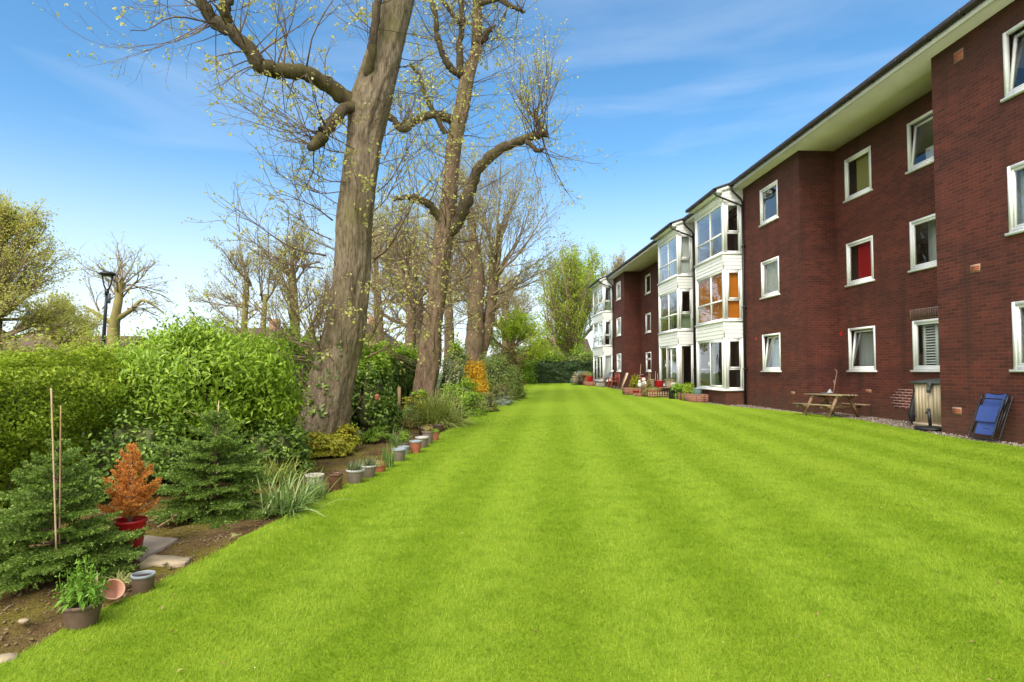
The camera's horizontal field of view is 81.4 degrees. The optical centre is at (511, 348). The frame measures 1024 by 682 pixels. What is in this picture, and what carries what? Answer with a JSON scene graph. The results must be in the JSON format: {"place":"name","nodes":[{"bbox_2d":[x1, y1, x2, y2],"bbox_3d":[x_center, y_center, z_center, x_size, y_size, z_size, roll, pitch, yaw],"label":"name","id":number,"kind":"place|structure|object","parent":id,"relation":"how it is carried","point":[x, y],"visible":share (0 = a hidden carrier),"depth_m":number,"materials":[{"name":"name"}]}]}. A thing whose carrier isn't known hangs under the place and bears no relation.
{"place":"outdoors","nodes":[
{"label":"outdoors","id":0,"kind":"place"},
{"bbox_2d":[0,390,467,654],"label":"flower bed","id":1,"kind":"object","parent":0,"point":[41,628],"visible":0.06,"depth_m":5.17,"materials":[{"name":"soil"}]},
{"bbox_2d":[0,653,18,663],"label":"stone","id":2,"kind":"object","parent":1,"relation":"on","point":[8,657],"visible":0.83,"depth_m":3.08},
{"bbox_2d":[0,438,148,598],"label":"young fir","id":3,"kind":"object","parent":1,"relation":"on","point":[100,543],"visible":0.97,"depth_m":4.36,"materials":[{"name":"green plant"}]},
{"bbox_2d":[50,388,56,549],"bbox_3d":[-3.180,0.829,4.130,0.165,1.104,0.014,-1,-3,31],"label":"garden cane","id":4,"kind":"object","parent":3,"relation":"in","point":[53,461],"visible":1,"depth_m":4.13,"materials":[{"name":"brown wood"}]},
{"bbox_2d":[59,405,61,543],"bbox_3d":[-3.259,0.904,4.293,0.086,0.982,0.012,-2,-3,41],"label":"garden cane","id":5,"kind":"object","parent":3,"relation":"in","point":[60,435],"visible":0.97,"depth_m":4.29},
{"bbox_2d":[0,308,192,508],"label":"privet hedge","id":6,"kind":"object","parent":1,"relation":"on","point":[25,423],"visible":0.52,"depth_m":6.58,"materials":[{"name":"green plant"}]},
{"bbox_2d":[64,396,208,499],"bbox_3d":[-4.717,1.197,7.217,1.953,1.249,1.326,0,-2,0],"label":"evergreen shrub","id":7,"kind":"object","parent":1,"relation":"on","point":[151,445],"visible":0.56,"depth_m":7.03,"materials":[{"name":"green plant"}]},
{"bbox_2d":[130,570,155,595],"bbox_3d":[-2.498,1.593,4.030,0.147,0.137,0.147,0,-2,0],"label":"plant pot","id":8,"kind":"object","parent":1,"relation":"on","point":[143,581],"visible":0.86,"depth_m":3.99,"materials":[{"name":"ceramic"}]},
{"bbox_2d":[130,535,177,561],"bbox_3d":[-3.222,1.731,5.150,0.463,0.067,0.696,0,-2,0],"label":"paving slab","id":9,"kind":"object","parent":1,"relation":"on","point":[155,544],"depth_m":5.19,"materials":[{"name":"grey concrete"}]},
{"bbox_2d":[97,443,161,548],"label":"dead fir","id":10,"kind":"object","parent":9,"relation":"on","point":[129,468],"visible":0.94,"depth_m":4.96,"materials":[{"name":"plant"}]},
{"bbox_2d":[140,554,190,568],"bbox_3d":[-2.755,1.712,4.751,0.401,0.071,0.254,0,-2,0],"label":"stone slab","id":11,"kind":"object","parent":1,"relation":"on","point":[158,560],"depth_m":4.69,"materials":[{"name":"beige stone"}]},
{"bbox_2d":[74,304,327,463],"bbox_3d":[-4.515,0.635,8.661,3.197,2.448,3.032,-2,-3,38],"label":"domed shrub","id":12,"kind":"object","parent":1,"relation":"on","point":[165,363],"visible":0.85,"depth_m":7.97,"materials":[{"name":"green plant"}]},
{"bbox_2d":[146,408,276,531],"bbox_3d":[-3.133,1.245,6.373,1.424,1.232,1.373,0,-2,0],"label":"young fir","id":13,"kind":"object","parent":1,"relation":"on","point":[212,447],"visible":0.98,"depth_m":6.18,"materials":[{"name":"green plant"}]},
{"bbox_2d":[154,368,308,469],"bbox_3d":[-4.702,0.973,8.896,2.918,1.799,2.350,0,-2,0],"label":"evergreen shrub","id":14,"kind":"object","parent":1,"relation":"on","point":[200,436],"visible":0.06,"depth_m":8.69,"materials":[{"name":"green plant"}]},
{"bbox_2d":[30,0,477,450],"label":"lime tree","id":15,"kind":"object","parent":1,"relation":"on","point":[365,104],"visible":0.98,"depth_m":10.81,"materials":[{"name":"brown plant"}]},
{"bbox_2d":[230,412,320,480],"bbox_3d":[-3.368,1.362,8.342,1.286,0.965,1.193,0,-2,0],"label":"evergreen shrub","id":16,"kind":"object","parent":1,"relation":"on","point":[276,444],"visible":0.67,"depth_m":8.20,"materials":[{"name":"green plant"}]},
{"bbox_2d":[147,308,418,415],"bbox_3d":[-4.790,0.455,17.777,2.205,3.578,16.588,0,-2,3],"label":"ivy hedge","id":17,"kind":"object","parent":1,"relation":"on","point":[406,377],"visible":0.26,"depth_m":20.63,"materials":[{"name":"green plant"}]},
{"bbox_2d":[253,452,315,483],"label":"sedge clump","id":18,"kind":"object","parent":1,"relation":"on","point":[271,466],"visible":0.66,"depth_m":7.88,"materials":[{"name":"green plant"}]},
{"bbox_2d":[267,343,307,430],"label":"evergreen shrub","id":19,"kind":"object","parent":1,"relation":"on","point":[293,387],"visible":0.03,"depth_m":11.01,"materials":[{"name":"green plant"}]},
{"bbox_2d":[242,468,353,521],"bbox_3d":[-2.381,1.464,6.192,1.227,0.479,1.176,-1,-2,21],"label":"daffodil clump","id":20,"kind":"object","parent":1,"relation":"on","point":[289,503],"visible":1,"depth_m":6.19,"materials":[{"name":"green plant"}]},
{"bbox_2d":[300,430,354,457],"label":"ground cover","id":21,"kind":"object","parent":1,"relation":"on","point":[333,444],"visible":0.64,"depth_m":10.12,"materials":[{"name":"yellow plant"}]},
{"bbox_2d":[325,423,362,449],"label":"ground cover","id":22,"kind":"object","parent":1,"relation":"on","point":[345,431],"visible":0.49,"depth_m":10.81,"materials":[{"name":"yellow plant"}]},
{"bbox_2d":[350,330,407,432],"bbox_3d":[-3.334,0.765,14.159,1.747,2.494,1.564,0,-2,0],"label":"laurel shrub","id":23,"kind":"object","parent":1,"relation":"on","point":[370,412],"visible":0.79,"depth_m":13.85,"materials":[{"name":"green plant"}]},
{"bbox_2d":[360,426,397,442],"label":"border plant","id":24,"kind":"object","parent":1,"relation":"on","point":[373,433],"visible":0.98,"depth_m":12.06,"materials":[{"name":"green plant"}]},
{"bbox_2d":[386,425,412,447],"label":"iris plant","id":25,"kind":"object","parent":1,"relation":"on","point":[393,442],"visible":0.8,"depth_m":11.04,"materials":[{"name":"green plant"}]},
{"bbox_2d":[401,388,429,413],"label":"ground cover","id":26,"kind":"object","parent":1,"relation":"on","point":[421,392],"visible":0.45,"depth_m":18.63,"materials":[{"name":"green plant"}]},
{"bbox_2d":[400,384,484,428],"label":"pendulous sedge","id":27,"kind":"object","parent":1,"relation":"on","point":[434,413],"visible":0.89,"depth_m":14.96,"materials":[{"name":"green plant"}]},
{"bbox_2d":[436,349,467,404],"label":"variegated shrub","id":28,"kind":"object","parent":1,"relation":"on","point":[451,376],"visible":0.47,"depth_m":20.24,"materials":[{"name":"green plant"}]},
{"bbox_2d":[384,171,522,377],"bbox_3d":[-3.694,-4.153,36.231,8.211,12.591,6.772,1,-2,-14],"label":"bare tree","id":29,"kind":"object","parent":1,"relation":"on","point":[463,271],"visible":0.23,"depth_m":35.91,"materials":[{"name":"brown plant"}]},
{"bbox_2d":[440,332,475,400],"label":"laurel shrub","id":30,"kind":"object","parent":1,"relation":"on","point":[462,357],"visible":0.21,"depth_m":24.71,"materials":[{"name":"green plant"}]},
{"bbox_2d":[440,371,487,416],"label":"rounded shrub","id":31,"kind":"object","parent":1,"relation":"on","point":[469,393],"visible":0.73,"depth_m":17.86,"materials":[{"name":"green plant"}]},
{"bbox_2d":[371,112,582,364],"bbox_3d":[-1.400,-4.575,28.262,8.056,13.254,8.349,2,-3,-37],"label":"lime tree","id":32,"kind":"object","parent":1,"relation":"on","point":[487,315],"visible":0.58,"depth_m":27.90,"materials":[{"name":"brown plant"}]},
{"bbox_2d":[463,357,490,395],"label":"amber shrub","id":33,"kind":"object","parent":1,"relation":"on","point":[475,372],"visible":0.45,"depth_m":21.76,"materials":[{"name":"orange plant"}]},
{"bbox_2d":[352,0,621,405],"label":"lime tree","id":34,"kind":"object","parent":1,"relation":"on","point":[446,214],"visible":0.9,"depth_m":19.82,"materials":[{"name":"brown plant"}]},
{"bbox_2d":[476,391,500,411],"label":"rose shrub","id":35,"kind":"object","parent":1,"relation":"on","point":[489,404],"visible":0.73,"depth_m":19.57,"materials":[{"name":"green plant"}]},
{"bbox_2d":[453,224,532,361],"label":"bare tree","id":36,"kind":"object","parent":1,"relation":"on","point":[503,304],"visible":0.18,"depth_m":43.38,"materials":[{"name":"brown plant"}]},
{"bbox_2d":[478,348,522,400],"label":"olive shrub","id":37,"kind":"object","parent":1,"relation":"on","point":[497,372],"visible":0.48,"depth_m":25.51,"materials":[{"name":"green plant"}]},
{"bbox_2d":[486,337,527,390],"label":"bronze shrub","id":38,"kind":"object","parent":1,"relation":"on","point":[509,355],"visible":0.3,"depth_m":30.81,"materials":[{"name":"green plant"}]},
{"bbox_2d":[506,364,527,398],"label":"olive shrub","id":39,"kind":"object","parent":1,"relation":"on","point":[518,384],"visible":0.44,"depth_m":27.32,"materials":[{"name":"green plant"}]},
{"bbox_2d":[436,373,441,389],"bbox_3d":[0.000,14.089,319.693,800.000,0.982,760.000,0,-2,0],"label":"ground","id":40,"kind":"structure","parent":0,"point":[438,387],"depth_m":64.83,"materials":[{"name":"green plant"}]},
{"bbox_2d":[0,326,76,388],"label":"bronze shrub","id":41,"kind":"object","parent":40,"relation":"on","point":[34,345],"visible":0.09,"depth_m":14.88,"materials":[{"name":"green plant"}]},
{"bbox_2d":[0,185,98,348],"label":"field maple","id":42,"kind":"object","parent":40,"relation":"on","point":[17,225],"visible":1,"depth_m":17.61,"materials":[{"name":"green plant"}]},
{"bbox_2d":[30,288,115,354],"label":"tree","id":43,"kind":"object","parent":40,"relation":"on","point":[74,334],"visible":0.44,"depth_m":21.93,"materials":[{"name":"green plant"}]},
{"bbox_2d":[2,327,147,359],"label":"house","id":44,"kind":"structure","parent":40,"relation":"on","point":[31,341],"depth_m":46.86,"materials":[{"name":"brick"}]},
{"bbox_2d":[98,271,116,346],"bbox_3d":[-14.353,-0.201,21.025,0.560,5.086,0.560,0,-2,0],"label":"lamp post","id":45,"kind":"object","parent":40,"relation":"on","point":[107,293],"visible":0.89,"depth_m":21.03,"materials":[{"name":"black metal"}]},
{"bbox_2d":[59,231,177,350],"bbox_3d":[-16.537,-2.154,25.058,4.430,5.929,4.093,1,-3,-25],"label":"bare tree","id":46,"kind":"object","parent":40,"relation":"on","point":[119,291],"visible":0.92,"depth_m":25.05,"materials":[{"name":"brown plant"}]},
{"bbox_2d":[185,228,302,337],"bbox_3d":[-11.741,-2.582,25.813,4.260,5.988,3.554,-1,-3,24],"label":"bare tree","id":47,"kind":"object","parent":40,"relation":"on","point":[245,263],"visible":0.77,"depth_m":25.95,"materials":[{"name":"brown plant"}]},
{"bbox_2d":[244,215,333,337],"bbox_3d":[-10.264,-3.006,29.204,5.004,6.976,4.514,1,-2,-17],"label":"bare tree","id":48,"kind":"object","parent":40,"relation":"on","point":[300,228],"visible":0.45,"depth_m":28.83,"materials":[{"name":"brown plant"}]},
{"bbox_2d":[302,199,431,341],"bbox_3d":[-8.504,-4.014,38.202,9.055,12.546,6.745,0,-2,0],"label":"bare tree","id":49,"kind":"object","parent":40,"relation":"on","point":[373,287],"visible":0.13,"depth_m":37.92,"materials":[{"name":"brown plant"}]},
{"bbox_2d":[366,180,463,349],"bbox_3d":[-5.705,-3.896,29.503,4.294,8.730,6.726,2,-3,-39],"label":"bare tree","id":50,"kind":"object","parent":40,"relation":"on","point":[403,273],"visible":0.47,"depth_m":29.84,"materials":[{"name":"brown plant"}]},
{"bbox_2d":[373,201,469,351],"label":"bare tree","id":51,"kind":"object","parent":40,"relation":"on","point":[420,313],"visible":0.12,"depth_m":40.81,"materials":[{"name":"brown plant"}]},
{"bbox_2d":[457,266,542,351],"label":"bare tree","id":52,"kind":"object","parent":40,"relation":"on","point":[523,310],"visible":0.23,"depth_m":57.74,"materials":[{"name":"brown plant"}]},
{"bbox_2d":[488,306,557,365],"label":"tree","id":53,"kind":"object","parent":40,"relation":"on","point":[518,329],"visible":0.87,"depth_m":45.41,"materials":[{"name":"green plant"}]},
{"bbox_2d":[519,338,568,361],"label":"green shrub","id":54,"kind":"object","parent":40,"relation":"on","point":[555,357],"visible":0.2,"depth_m":54.21,"materials":[{"name":"green plant"}]},
{"bbox_2d":[539,301,559,358],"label":"bare sapling","id":55,"kind":"object","parent":40,"relation":"on","point":[552,329],"visible":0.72,"depth_m":54.74,"materials":[{"name":"brown plant"}]},
{"bbox_2d":[526,357,592,383],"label":"clipped hedge","id":56,"kind":"object","parent":40,"relation":"on","point":[558,371],"visible":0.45,"depth_m":51.69,"materials":[{"name":"green plant"}]},
{"bbox_2d":[532,239,614,355],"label":"poplar tree","id":57,"kind":"object","parent":40,"relation":"on","point":[572,305],"visible":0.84,"depth_m":57.98,"materials":[{"name":"green plant"}]},
{"bbox_2d":[562,342,592,361],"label":"green shrub","id":58,"kind":"object","parent":40,"relation":"on","point":[583,355],"visible":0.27,"depth_m":54.97,"materials":[{"name":"green plant"}]},
{"bbox_2d":[597,245,625,277],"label":"tree","id":59,"kind":"object","parent":40,"relation":"on","point":[619,262],"visible":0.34,"depth_m":75.40,"materials":[{"name":"brown plant"}]},
{"bbox_2d":[680,393,707,402],"bbox_3d":[7.439,2.086,24.383,0.570,0.450,1.700,0,-2,-3],"label":"brick planter","id":60,"kind":"object","parent":40,"relation":"on","point":[690,397],"visible":0.59,"depth_m":23.60,"materials":[{"name":"brick"}]},
{"bbox_2d":[588,0,1023,443],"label":"apartment block","id":61,"kind":"structure","parent":40,"relation":"on","point":[865,239],"depth_m":16.91,"materials":[{"name":"red brick"}]},
{"bbox_2d":[593,355,612,381],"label":"bay window","id":62,"kind":"structure","parent":61,"relation":"in","point":[602,364],"depth_m":44.64,"materials":[{"name":"white plastic"}]},
{"bbox_2d":[592,320,613,348],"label":"bay window","id":63,"kind":"structure","parent":61,"relation":"in","point":[599,328],"depth_m":45.03,"materials":[{"name":"white plastic"}]},
{"bbox_2d":[592,285,613,316],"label":"bay window","id":64,"kind":"structure","parent":61,"relation":"in","point":[600,304],"depth_m":45.05,"materials":[{"name":"white plastic"}]},
{"bbox_2d":[657,233,691,285],"bbox_3d":[7.981,-4.298,29.202,0.845,2.010,3.010,0,-2,-3],"label":"bay window","id":65,"kind":"structure","parent":61,"relation":"in","point":[683,243],"depth_m":27.88,"materials":[{"name":"white plastic"}]},
{"bbox_2d":[658,288,692,334],"bbox_3d":[7.981,-1.745,29.100,0.845,2.000,3.010,0,-2,-3],"label":"bay window","id":66,"kind":"structure","parent":61,"relation":"in","point":[684,319],"depth_m":27.82,"materials":[{"name":"white plastic"}]},
{"bbox_2d":[659,344,693,385],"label":"bay window","id":67,"kind":"structure","parent":61,"relation":"in","point":[679,347],"depth_m":27.75,"materials":[{"name":"white plastic"}]},
{"bbox_2d":[694,201,741,267],"bbox_3d":[8.268,-4.505,23.989,0.845,2.010,2.960,0,-2,-3],"label":"bay window","id":68,"kind":"structure","parent":61,"relation":"in","point":[722,209],"depth_m":23.28,"materials":[{"name":"white plastic"}]},
{"bbox_2d":[695,269,742,326],"bbox_3d":[8.268,-1.952,23.887,0.845,2.000,2.960,0,-2,-3],"label":"bay window","id":69,"kind":"structure","parent":61,"relation":"in","point":[719,299],"depth_m":22.99,"materials":[{"name":"white plastic"}]},
{"bbox_2d":[695,337,743,390],"bbox_3d":[8.268,0.651,23.784,0.845,2.010,2.960,0,-2,-3],"label":"bay window","id":70,"kind":"structure","parent":61,"relation":"in","point":[725,341],"depth_m":22.49,"materials":[{"name":"white plastic"}]},
{"bbox_2d":[758,180,778,227],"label":"window","id":71,"kind":"structure","parent":61,"relation":"in","point":[762,222],"depth_m":20.70,"materials":[{"name":"white plastic"}]},
{"bbox_2d":[760,256,779,299],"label":"window","id":72,"kind":"structure","parent":61,"relation":"in","point":[772,265],"depth_m":20.76,"materials":[{"name":"white plastic"}]},
{"bbox_2d":[761,333,781,371],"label":"window","id":73,"kind":"structure","parent":61,"relation":"in","point":[775,337],"depth_m":20.79,"materials":[{"name":"white plastic"}]},
{"bbox_2d":[843,145,872,203],"bbox_3d":[10.265,-5.135,17.570,0.243,1.362,1.320,0,-2,-3],"label":"window","id":74,"kind":"structure","parent":61,"relation":"in","point":[863,158],"depth_m":17.63,"materials":[{"name":"white plastic"}]},
{"bbox_2d":[844,235,874,286],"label":"window","id":75,"kind":"structure","parent":61,"relation":"in","point":[865,265],"depth_m":17.50,"materials":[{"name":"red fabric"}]},
{"bbox_2d":[846,326,876,371],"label":"window","id":76,"kind":"structure","parent":61,"relation":"in","point":[867,349],"depth_m":17.66,"materials":[{"name":"white plastic"}]},
{"bbox_2d":[905,110,933,174],"bbox_3d":[10.514,-5.192,14.903,0.451,1.360,1.330,0,-2,-3],"label":"window","id":77,"kind":"structure","parent":61,"relation":"in","point":[910,150],"depth_m":15.37,"materials":[{"name":"white plastic"}]},
{"bbox_2d":[908,213,936,272],"bbox_3d":[10.580,-2.639,14.805,0.583,1.410,1.330,0,-2,-3],"label":"window","id":78,"kind":"structure","parent":61,"relation":"in","point":[931,219],"depth_m":15.28,"materials":[{"name":"white plastic"}]},
{"bbox_2d":[910,318,939,371],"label":"window","id":79,"kind":"structure","parent":61,"relation":"in","point":[933,322],"depth_m":15.02,"materials":[{"name":"white plastic"}]},
{"bbox_2d":[1000,20,1023,102],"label":"window","id":80,"kind":"structure","parent":61,"relation":"in","point":[1010,92],"depth_m":11.27,"materials":[{"name":"white plastic"}]},
{"bbox_2d":[1005,161,1023,235],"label":"window","id":81,"kind":"structure","parent":61,"relation":"in","point":[1015,173],"depth_m":11.17,"materials":[{"name":"white plastic"}]},
{"bbox_2d":[1009,301,1023,371],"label":"window","id":82,"kind":"structure","parent":61,"relation":"in","point":[1017,307],"depth_m":11.08,"materials":[{"name":"white plastic"}]},
{"bbox_2d":[0,0,969,372],"label":"sky","id":83,"kind":"structure","parent":0,"point":[692,94],"materials":[{"name":"blue"}]},
{"bbox_2d":[0,383,1023,681],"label":"lawn","id":84,"kind":"structure","parent":0,"point":[556,401],"depth_m":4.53,"materials":[{"name":"green plant"}]},
{"bbox_2d":[49,554,111,630],"bbox_3d":[-2.537,1.434,3.499,0.299,0.424,0.306,0,-2,0],"label":"potted plant","id":85,"kind":"object","parent":84,"relation":"on","point":[80,608],"visible":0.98,"depth_m":3.46,"materials":[{"name":"green plant"}]},
{"bbox_2d":[100,579,125,603],"bbox_3d":[-2.561,1.552,3.794,0.149,0.152,0.135,-1,-2,23],"label":"plant pot","id":86,"kind":"object","parent":84,"relation":"on","point":[117,588],"visible":0.69,"depth_m":3.83,"materials":[{"name":"ceramic"}]},
{"bbox_2d":[293,472,343,501],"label":"daffodil clump","id":87,"kind":"object","parent":84,"relation":"on","point":[323,491],"visible":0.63,"depth_m":6.75,"materials":[{"name":"green plant"}]},
{"bbox_2d":[328,472,342,491],"bbox_3d":[-2.172,1.649,7.340,0.179,0.217,0.179,0,-2,0],"label":"plant pot","id":88,"kind":"object","parent":84,"relation":"on","point":[334,478],"visible":0.9,"depth_m":7.28,"materials":[{"name":"ceramic"}]},
{"bbox_2d":[342,459,364,483],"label":"potted plant","id":89,"kind":"object","parent":84,"relation":"on","point":[355,471],"visible":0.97,"depth_m":7.68,"materials":[{"name":"grey plant"}]},
{"bbox_2d":[361,456,380,477],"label":"potted plant","id":90,"kind":"object","parent":84,"relation":"on","point":[370,466],"visible":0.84,"depth_m":8.08,"materials":[{"name":"grey plant"}]},
{"bbox_2d":[381,444,396,467],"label":"iris plant","id":91,"kind":"object","parent":84,"relation":"on","point":[390,459],"visible":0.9,"depth_m":8.88,"materials":[{"name":"green plant"}]},
{"bbox_2d":[391,448,405,461],"bbox_3d":[-1.816,1.713,9.534,0.242,0.214,0.242,0,-2,0],"label":"plant pot","id":92,"kind":"object","parent":84,"relation":"on","point":[400,454],"visible":0.72,"depth_m":9.45,"materials":[{"name":"concrete"}]},
{"bbox_2d":[409,440,421,452],"bbox_3d":[-1.688,1.729,10.420,0.226,0.232,0.226,0,-2,0],"label":"plant pot","id":93,"kind":"object","parent":84,"relation":"on","point":[415,446],"visible":0.79,"depth_m":10.34,"materials":[{"name":"ceramic"}]},
{"bbox_2d":[420,424,433,443],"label":"potted plant","id":94,"kind":"object","parent":84,"relation":"on","point":[427,430],"visible":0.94,"depth_m":11.53,"materials":[{"name":"ceramic"}]},
{"bbox_2d":[489,379,515,402],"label":"rose shrub","id":95,"kind":"object","parent":84,"relation":"on","point":[500,390],"visible":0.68,"depth_m":23.74,"materials":[{"name":"green plant"}]},
{"bbox_2d":[515,346,538,383],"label":"green shrub","id":96,"kind":"object","parent":84,"relation":"on","point":[528,368],"visible":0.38,"depth_m":49.85,"materials":[{"name":"green plant"}]},
{"bbox_2d":[82,423,998,679],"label":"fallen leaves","id":97,"kind":"object","parent":84,"relation":"on","point":[223,663],"visible":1,"depth_m":3.23,"materials":[{"name":"brown plant"}]},
{"bbox_2d":[792,393,870,417],"bbox_3d":[9.090,1.628,16.997,1.430,0.641,1.380,1,-2,-17],"label":"picnic table","id":98,"kind":"object","parent":84,"relation":"on","point":[831,406],"visible":0.98,"depth_m":16.72,"materials":[{"name":"brown wood"}]},
{"bbox_2d":[595,384,1023,446],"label":"gravel strip","id":99,"kind":"object","parent":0,"point":[747,406],"visible":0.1,"depth_m":16.17,"materials":[{"name":"grey gravel"}]},
{"bbox_2d":[708,402,1023,446],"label":"gravel","id":100,"kind":"structure","parent":99,"relation":"on","point":[940,433],"depth_m":15.08,"materials":[{"name":"grey gravel"}]},
{"bbox_2d":[914,409,941,430],"bbox_3d":[9.383,1.585,13.354,0.620,0.464,0.620,0,-2,-3],"label":"parasol base","id":101,"kind":"object","parent":100,"relation":"on","point":[929,426],"visible":0.94,"depth_m":13.30,"materials":[{"name":"black plastic"}]},
{"bbox_2d":[968,393,1012,440],"bbox_3d":[9.102,1.303,11.345,0.451,0.885,0.610,0,-2,-3],"label":"folded chair","id":102,"kind":"object","parent":100,"relation":"on","point":[991,406],"visible":1,"depth_m":11.33,"materials":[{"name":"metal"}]},
{"bbox_2d":[908,392,914,424],"bbox_3d":[9.817,1.355,14.424,0.463,0.980,0.186,0,-2,-3],"label":"refuse sack","id":103,"kind":"object","parent":99,"relation":"on","point":[911,411],"visible":0.23,"depth_m":14.38,"materials":[{"name":"black plastic"}]},
{"bbox_2d":[909,378,940,426],"bbox_3d":[9.945,1.257,13.709,0.800,1.130,1.280,0,-2,-3],"label":"storage box","id":104,"kind":"object","parent":99,"relation":"on","point":[927,394],"visible":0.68,"depth_m":13.87,"materials":[{"name":"beige plastic"}]},
{"bbox_2d":[913,384,932,423],"bbox_3d":[9.656,1.293,13.988,0.036,0.900,0.589,0,-2,-3],"label":"door","id":105,"kind":"structure","parent":104,"relation":"in","point":[923,400],"depth_m":13.99,"materials":[{"name":"beige wood"}]},
{"bbox_2d":[932,384,940,424],"bbox_3d":[9.695,1.270,13.394,0.036,0.900,0.589,0,-2,-3],"label":"door","id":106,"kind":"structure","parent":104,"relation":"in","point":[936,395],"depth_m":13.56,"materials":[{"name":"beige wood"}]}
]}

